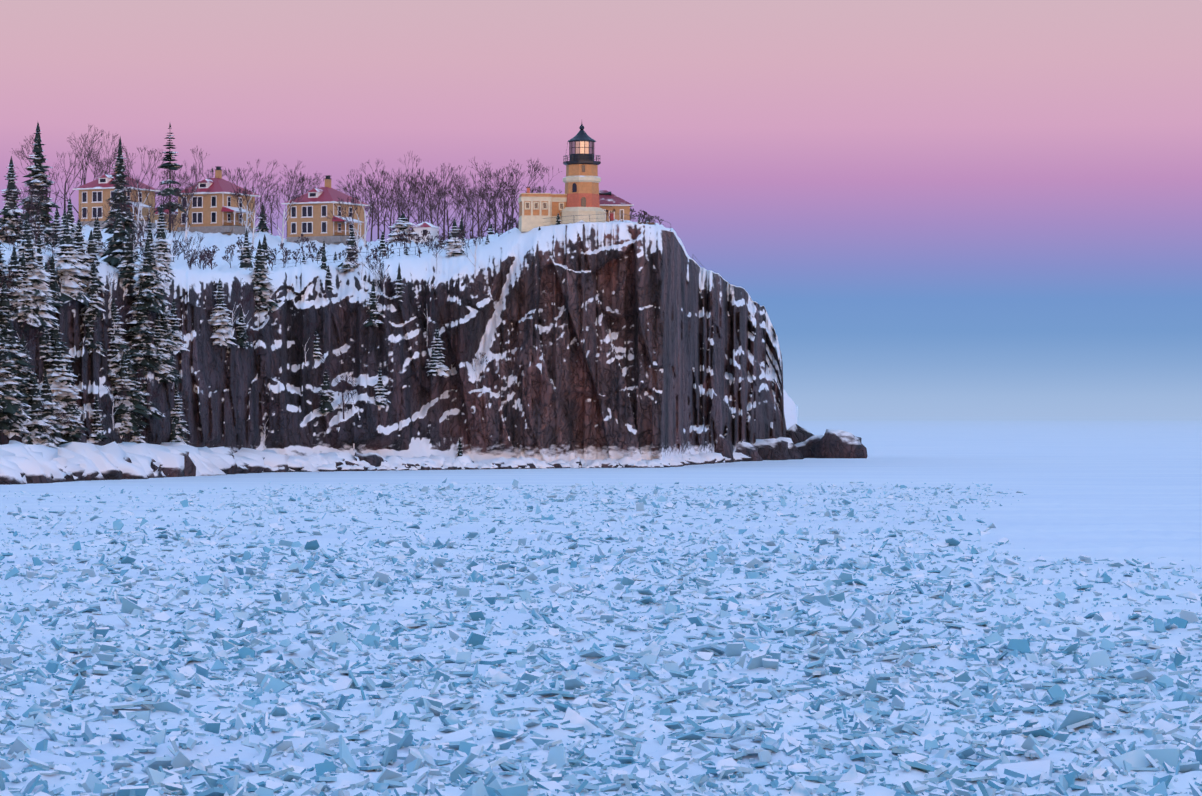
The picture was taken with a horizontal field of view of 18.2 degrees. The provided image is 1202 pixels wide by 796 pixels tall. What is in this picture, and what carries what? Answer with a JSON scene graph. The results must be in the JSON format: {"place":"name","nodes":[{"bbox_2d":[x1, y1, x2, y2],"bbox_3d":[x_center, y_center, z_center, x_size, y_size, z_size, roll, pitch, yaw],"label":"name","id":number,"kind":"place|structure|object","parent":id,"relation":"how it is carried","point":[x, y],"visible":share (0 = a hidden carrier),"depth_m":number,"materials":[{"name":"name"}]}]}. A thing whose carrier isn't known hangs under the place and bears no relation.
{"place":"outdoors","nodes":[
{"label":"outdoors","id":0,"kind":"place"},
{"bbox_2d":[0,219,797,462],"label":"cliff terrain","id":1,"kind":"structure","parent":0,"point":[616,339],"depth_m":582.45,"materials":[{"name":"brown stone"}]},
{"bbox_2d":[73,162,160,231],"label":"keeper house","id":2,"kind":"structure","parent":1,"relation":"on","point":[94,194],"depth_m":671.90,"materials":[{"name":"brick"}]},
{"bbox_2d":[155,208,177,231],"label":"storage barn","id":3,"kind":"structure","parent":1,"relation":"on","point":[157,215],"depth_m":697.44,"materials":[{"name":"brick"}]},
{"bbox_2d":[177,166,260,234],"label":"keeper house","id":4,"kind":"structure","parent":1,"relation":"on","point":[216,210],"depth_m":660.67,"materials":[{"name":"brick"}]},
{"bbox_2d":[0,123,641,457],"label":"conifer trees","id":5,"kind":"object","parent":1,"relation":"on","point":[35,298],"visible":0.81,"depth_m":506.61,"materials":[{"name":"green plant"}]},
{"bbox_2d":[281,175,367,245],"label":"keeper house","id":6,"kind":"structure","parent":1,"relation":"on","point":[308,215],"depth_m":650.84,"materials":[{"name":"brick"}]},
{"bbox_2d":[0,125,662,450],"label":"bare trees","id":7,"kind":"object","parent":1,"relation":"on","point":[440,193],"visible":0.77,"depth_m":629.59,"materials":[{"name":"brown plant"}]},
{"bbox_2d":[410,222,439,242],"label":"shed","id":8,"kind":"structure","parent":1,"relation":"on","point":[423,227],"depth_m":638.45,"materials":[{"name":"white paint"}]},
{"bbox_2d":[249,214,702,269],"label":"rim fence","id":9,"kind":"object","parent":1,"relation":"on","point":[465,240],"visible":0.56,"depth_m":598.81,"materials":[{"name":"grey metal"}]},
{"bbox_2d":[518,124,654,231],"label":"lighthouse","id":10,"kind":"object","parent":1,"relation":"on","point":[585,198],"visible":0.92,"depth_m":603.62,"materials":[{"name":"beige brick"}]},
{"bbox_2d":[0,416,1201,795],"bbox_3d":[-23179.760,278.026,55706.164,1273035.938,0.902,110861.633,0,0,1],"label":"frozen lake","id":11,"kind":"structure","parent":0,"point":[1118,488],"depth_m":205.63,"materials":[{"name":"ice"}]},
{"bbox_2d":[0,424,867,484],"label":"shore ice and boulders","id":12,"kind":"structure","parent":11,"relation":"on","point":[21,463],"depth_m":539.40,"materials":[{"name":"white snow"}]},
{"bbox_2d":[0,477,1201,795],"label":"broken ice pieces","id":13,"kind":"object","parent":11,"relation":"on","point":[1108,765],"depth_m":115.85,"materials":[{"name":"ice"}]},
{"bbox_2d":[0,0,1201,415],"label":"sky","id":14,"kind":"structure","parent":0,"point":[929,207],"materials":[{"name":"pink"}]}
]}

